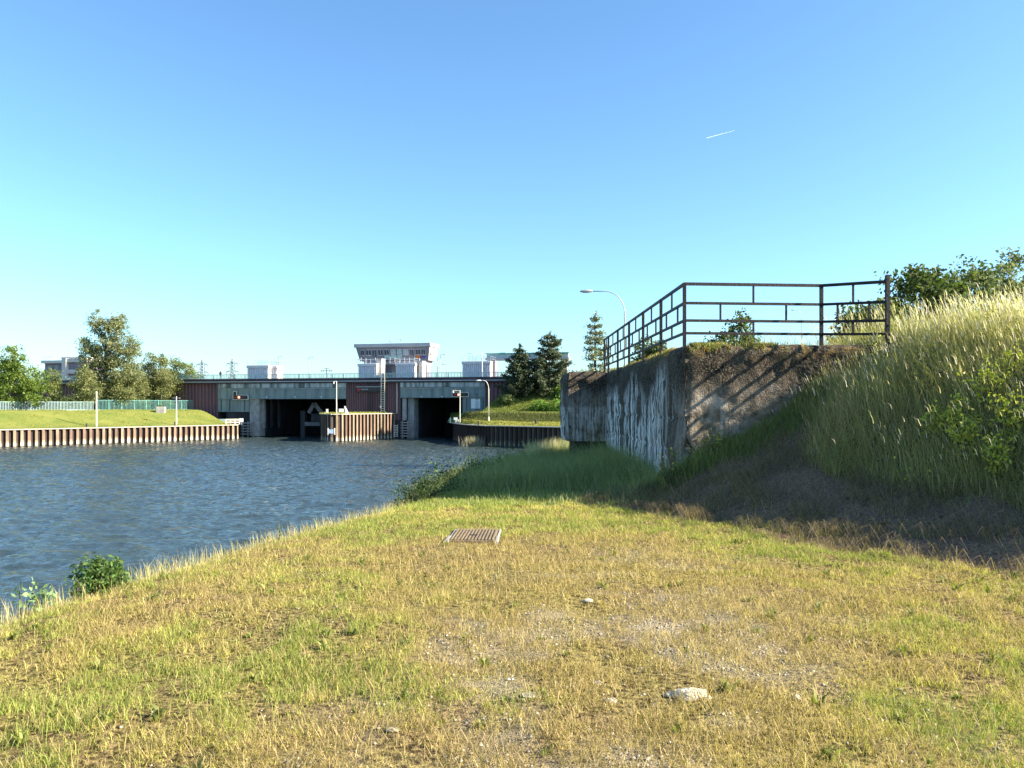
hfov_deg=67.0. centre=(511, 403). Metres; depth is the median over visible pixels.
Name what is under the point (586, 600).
stone
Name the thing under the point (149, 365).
tree
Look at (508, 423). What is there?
bank grass
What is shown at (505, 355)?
gallery
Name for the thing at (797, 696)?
stone
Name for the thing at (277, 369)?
machine hut
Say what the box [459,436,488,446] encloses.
dry reeds
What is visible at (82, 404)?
shrub
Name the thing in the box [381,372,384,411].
ladder
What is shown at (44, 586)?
sapling
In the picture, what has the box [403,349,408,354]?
window
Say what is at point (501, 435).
quay wall
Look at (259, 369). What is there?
machine hut
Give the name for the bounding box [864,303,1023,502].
undergrowth
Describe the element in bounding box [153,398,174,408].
shrub
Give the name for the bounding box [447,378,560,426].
bank
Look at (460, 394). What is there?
signal light
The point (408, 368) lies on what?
machine hut
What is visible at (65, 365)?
building
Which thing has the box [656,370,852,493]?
grass
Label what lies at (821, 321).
railing
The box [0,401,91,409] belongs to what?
fence
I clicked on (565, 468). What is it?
lush grass
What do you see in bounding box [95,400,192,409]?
fence
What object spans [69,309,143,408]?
tree
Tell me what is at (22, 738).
rosette weeds
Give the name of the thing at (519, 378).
pine tree
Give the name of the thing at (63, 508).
water
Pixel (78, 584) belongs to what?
weed
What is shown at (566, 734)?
thatch
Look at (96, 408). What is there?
lamp post
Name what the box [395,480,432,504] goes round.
weed
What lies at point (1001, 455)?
weed
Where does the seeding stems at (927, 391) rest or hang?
on the ground at (792, 476)
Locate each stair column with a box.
[377,358,384,376]
[418,361,425,376]
[492,361,497,375]
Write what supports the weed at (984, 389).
on the ground at (792, 476)
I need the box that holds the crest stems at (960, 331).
[855,297,1023,374]
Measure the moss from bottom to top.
0.253 m
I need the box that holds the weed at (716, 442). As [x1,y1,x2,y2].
[698,429,735,455]
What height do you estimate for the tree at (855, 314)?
4.578 m
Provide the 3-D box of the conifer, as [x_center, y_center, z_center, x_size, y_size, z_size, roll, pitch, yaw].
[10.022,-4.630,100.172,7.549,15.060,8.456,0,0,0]
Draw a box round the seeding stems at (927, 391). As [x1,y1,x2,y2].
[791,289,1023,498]
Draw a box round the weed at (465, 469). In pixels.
[451,462,478,479]
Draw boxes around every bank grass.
[456,419,560,425]
[458,410,560,421]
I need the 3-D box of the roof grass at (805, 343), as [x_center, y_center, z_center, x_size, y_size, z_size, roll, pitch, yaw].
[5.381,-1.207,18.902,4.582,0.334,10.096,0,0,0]
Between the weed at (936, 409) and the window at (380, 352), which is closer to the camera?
the weed at (936, 409)
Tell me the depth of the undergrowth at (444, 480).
16.79 m
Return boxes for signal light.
[233,391,248,399]
[452,389,468,396]
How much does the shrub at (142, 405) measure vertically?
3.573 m
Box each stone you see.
[384,727,400,732]
[521,692,548,697]
[582,598,592,602]
[602,698,616,702]
[664,687,711,702]
[792,693,800,700]
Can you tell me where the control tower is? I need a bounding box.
[354,339,439,376]
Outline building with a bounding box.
[41,357,103,379]
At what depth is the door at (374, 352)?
196.70 m
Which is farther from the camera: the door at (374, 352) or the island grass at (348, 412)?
the door at (374, 352)
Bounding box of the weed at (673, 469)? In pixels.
[653,447,688,490]
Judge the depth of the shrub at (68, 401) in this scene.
181.57 m
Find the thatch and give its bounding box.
[0,508,1023,767]
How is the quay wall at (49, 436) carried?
in the water
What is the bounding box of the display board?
[356,386,381,391]
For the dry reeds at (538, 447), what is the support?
on the ground at (792, 476)
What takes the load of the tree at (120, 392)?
on the bank at (46, 414)
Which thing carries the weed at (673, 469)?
on the ground at (792, 476)
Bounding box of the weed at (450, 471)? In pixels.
[432,464,463,488]
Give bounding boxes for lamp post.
[95,391,96,425]
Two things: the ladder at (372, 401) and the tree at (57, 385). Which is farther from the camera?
the ladder at (372, 401)
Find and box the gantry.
[300,402,323,435]
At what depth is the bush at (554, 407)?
169.03 m
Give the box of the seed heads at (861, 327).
[772,273,1023,486]
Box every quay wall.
[0,424,238,446]
[320,413,395,441]
[451,422,568,447]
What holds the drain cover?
on the ground at (792, 476)
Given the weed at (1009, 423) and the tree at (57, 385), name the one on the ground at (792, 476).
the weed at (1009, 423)
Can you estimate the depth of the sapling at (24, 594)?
6.43 m
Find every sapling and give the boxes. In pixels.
[6,583,55,617]
[15,577,57,609]
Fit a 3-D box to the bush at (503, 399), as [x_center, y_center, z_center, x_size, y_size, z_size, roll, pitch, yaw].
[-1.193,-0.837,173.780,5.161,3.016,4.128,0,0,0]
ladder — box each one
[369,393,372,411]
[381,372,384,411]
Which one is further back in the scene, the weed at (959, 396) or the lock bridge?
the lock bridge
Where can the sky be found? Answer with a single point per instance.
(303, 182)
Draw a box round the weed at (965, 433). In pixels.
[937,408,993,455]
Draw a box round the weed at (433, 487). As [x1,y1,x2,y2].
[409,471,449,497]
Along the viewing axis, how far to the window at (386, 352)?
195.84 m
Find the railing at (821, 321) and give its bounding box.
[604,275,889,372]
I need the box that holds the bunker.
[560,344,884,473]
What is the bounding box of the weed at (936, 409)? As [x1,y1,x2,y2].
[916,398,955,440]
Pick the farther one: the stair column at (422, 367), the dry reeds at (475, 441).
the stair column at (422, 367)
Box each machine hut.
[246,361,278,377]
[271,361,282,378]
[357,359,378,376]
[395,358,418,377]
[462,356,495,376]
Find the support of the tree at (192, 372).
on the bank at (46, 414)
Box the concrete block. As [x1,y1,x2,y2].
[156,407,165,412]
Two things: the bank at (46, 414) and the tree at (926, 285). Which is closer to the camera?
the tree at (926, 285)
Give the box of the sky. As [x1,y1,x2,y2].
[0,0,1023,426]
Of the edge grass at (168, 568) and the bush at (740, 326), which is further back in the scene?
the bush at (740, 326)
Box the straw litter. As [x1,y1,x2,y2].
[568,403,1023,574]
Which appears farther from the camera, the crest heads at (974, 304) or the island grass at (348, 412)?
the island grass at (348, 412)
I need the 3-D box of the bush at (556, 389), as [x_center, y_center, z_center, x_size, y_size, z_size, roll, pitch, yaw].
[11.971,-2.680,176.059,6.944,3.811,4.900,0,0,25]
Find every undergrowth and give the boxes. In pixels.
[386,439,530,508]
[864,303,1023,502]
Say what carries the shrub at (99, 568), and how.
on the ground at (792, 476)
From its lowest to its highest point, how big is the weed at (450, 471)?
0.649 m
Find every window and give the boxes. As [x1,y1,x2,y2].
[365,350,371,355]
[378,350,382,355]
[384,349,388,355]
[390,349,395,354]
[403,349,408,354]
[415,349,420,354]
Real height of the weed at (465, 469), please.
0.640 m
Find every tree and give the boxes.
[0,344,51,409]
[43,368,67,408]
[65,366,105,409]
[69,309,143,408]
[104,374,137,408]
[123,361,153,408]
[136,350,165,408]
[144,353,178,406]
[155,355,184,398]
[175,362,199,398]
[494,343,539,397]
[525,331,574,397]
[825,297,919,344]
[873,263,980,324]
[938,254,1006,316]
[974,247,1023,314]
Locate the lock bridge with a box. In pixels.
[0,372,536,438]
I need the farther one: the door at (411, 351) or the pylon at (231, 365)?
the pylon at (231, 365)
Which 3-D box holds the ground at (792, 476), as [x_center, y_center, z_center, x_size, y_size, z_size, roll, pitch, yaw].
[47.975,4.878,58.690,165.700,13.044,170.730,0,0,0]
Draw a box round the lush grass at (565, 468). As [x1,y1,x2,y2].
[385,429,684,512]
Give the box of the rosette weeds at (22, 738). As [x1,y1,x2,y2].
[2,520,1021,767]
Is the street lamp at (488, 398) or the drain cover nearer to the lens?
the drain cover
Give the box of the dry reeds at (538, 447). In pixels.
[523,438,567,457]
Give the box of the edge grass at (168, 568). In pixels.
[0,497,412,625]
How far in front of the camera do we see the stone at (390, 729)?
3.76 m
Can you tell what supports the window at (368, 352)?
in the control tower
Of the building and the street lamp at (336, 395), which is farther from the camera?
the building
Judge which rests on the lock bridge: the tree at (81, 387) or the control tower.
the control tower
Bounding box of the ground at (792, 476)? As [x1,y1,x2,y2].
[0,332,1023,767]
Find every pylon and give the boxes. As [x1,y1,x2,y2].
[196,359,207,378]
[226,358,238,378]
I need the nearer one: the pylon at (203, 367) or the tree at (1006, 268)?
the tree at (1006, 268)
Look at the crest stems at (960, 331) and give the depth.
11.97 m
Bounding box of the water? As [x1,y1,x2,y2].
[0,433,528,625]
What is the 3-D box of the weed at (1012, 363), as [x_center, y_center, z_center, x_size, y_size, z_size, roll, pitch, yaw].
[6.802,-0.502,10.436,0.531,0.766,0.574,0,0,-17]
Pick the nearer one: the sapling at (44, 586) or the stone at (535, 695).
the stone at (535, 695)
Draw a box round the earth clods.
[604,428,1017,559]
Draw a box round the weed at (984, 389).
[955,356,1010,418]
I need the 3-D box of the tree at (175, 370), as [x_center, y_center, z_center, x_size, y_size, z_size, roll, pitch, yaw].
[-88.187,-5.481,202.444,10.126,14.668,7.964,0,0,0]
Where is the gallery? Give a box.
[485,352,570,372]
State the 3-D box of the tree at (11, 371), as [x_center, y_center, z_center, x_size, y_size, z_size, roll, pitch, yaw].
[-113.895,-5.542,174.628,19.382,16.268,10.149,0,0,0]
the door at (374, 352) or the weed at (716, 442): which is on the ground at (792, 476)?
the weed at (716, 442)
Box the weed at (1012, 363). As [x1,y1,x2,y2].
[992,338,1023,392]
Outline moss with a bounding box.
[609,341,811,371]
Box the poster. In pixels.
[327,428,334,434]
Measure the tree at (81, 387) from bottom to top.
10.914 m
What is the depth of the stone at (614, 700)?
4.10 m
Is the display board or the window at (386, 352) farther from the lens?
the window at (386, 352)
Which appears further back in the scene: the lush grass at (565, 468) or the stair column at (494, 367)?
the stair column at (494, 367)
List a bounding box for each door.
[372,350,376,360]
[409,349,413,359]
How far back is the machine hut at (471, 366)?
186.06 m
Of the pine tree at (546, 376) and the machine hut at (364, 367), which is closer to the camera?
the pine tree at (546, 376)
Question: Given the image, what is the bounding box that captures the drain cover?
[444,528,500,544]
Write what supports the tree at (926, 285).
on the ground at (792, 476)
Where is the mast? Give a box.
[172,397,179,424]
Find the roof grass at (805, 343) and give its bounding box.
[614,335,865,367]
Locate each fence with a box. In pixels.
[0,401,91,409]
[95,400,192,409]
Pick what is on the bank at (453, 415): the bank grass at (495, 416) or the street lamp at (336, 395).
the bank grass at (495, 416)
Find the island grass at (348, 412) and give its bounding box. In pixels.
[319,411,387,413]
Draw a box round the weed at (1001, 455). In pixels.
[974,432,1017,483]
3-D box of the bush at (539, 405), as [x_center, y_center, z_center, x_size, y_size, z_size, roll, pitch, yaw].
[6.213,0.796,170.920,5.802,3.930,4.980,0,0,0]
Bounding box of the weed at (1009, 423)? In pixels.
[985,389,1023,447]
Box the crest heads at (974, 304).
[848,284,1023,355]
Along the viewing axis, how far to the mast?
177.54 m
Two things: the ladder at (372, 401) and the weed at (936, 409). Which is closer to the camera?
the weed at (936, 409)
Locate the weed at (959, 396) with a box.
[940,389,986,431]
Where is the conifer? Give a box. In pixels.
[571,311,616,371]
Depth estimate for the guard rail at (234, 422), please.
185.63 m
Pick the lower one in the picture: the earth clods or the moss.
the earth clods
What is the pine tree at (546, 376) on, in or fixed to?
on the bank at (453, 415)
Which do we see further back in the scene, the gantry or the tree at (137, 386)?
the gantry
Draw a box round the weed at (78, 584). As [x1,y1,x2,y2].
[63,570,90,601]
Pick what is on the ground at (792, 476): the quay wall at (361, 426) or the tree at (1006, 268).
the tree at (1006, 268)
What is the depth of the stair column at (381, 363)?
192.76 m
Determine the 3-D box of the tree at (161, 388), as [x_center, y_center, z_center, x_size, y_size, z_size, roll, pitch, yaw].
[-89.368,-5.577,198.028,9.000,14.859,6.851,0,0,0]
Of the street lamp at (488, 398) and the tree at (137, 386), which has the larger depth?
the tree at (137, 386)
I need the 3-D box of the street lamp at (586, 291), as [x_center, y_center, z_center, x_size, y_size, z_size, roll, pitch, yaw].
[7.043,-3.743,60.000,3.557,10.286,0.264,0,0,0]
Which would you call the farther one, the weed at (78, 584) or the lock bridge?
the lock bridge
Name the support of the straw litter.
on the ground at (792, 476)
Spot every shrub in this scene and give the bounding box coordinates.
[56,393,81,409]
[68,551,135,596]
[71,398,89,409]
[132,397,154,408]
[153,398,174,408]
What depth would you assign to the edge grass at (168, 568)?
8.31 m
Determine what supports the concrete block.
on the bank at (46, 414)
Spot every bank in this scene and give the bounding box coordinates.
[0,409,233,428]
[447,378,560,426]
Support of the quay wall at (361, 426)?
in the water
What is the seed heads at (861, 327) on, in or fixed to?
attached to the seeding stems at (927, 391)
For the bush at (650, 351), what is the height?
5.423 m
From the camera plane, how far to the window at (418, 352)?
193.94 m
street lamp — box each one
[333,381,336,412]
[476,380,488,420]
[580,289,624,364]
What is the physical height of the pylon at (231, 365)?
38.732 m
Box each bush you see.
[496,394,516,405]
[527,399,551,411]
[545,398,559,411]
[549,385,560,397]
[630,334,667,361]
[703,307,762,345]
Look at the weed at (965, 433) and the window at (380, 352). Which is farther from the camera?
the window at (380, 352)
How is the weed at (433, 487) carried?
on the ground at (792, 476)
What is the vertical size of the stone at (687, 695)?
0.064 m
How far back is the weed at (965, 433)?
10.01 m
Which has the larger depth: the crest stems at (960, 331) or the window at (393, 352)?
the window at (393, 352)
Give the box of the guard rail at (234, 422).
[225,419,239,423]

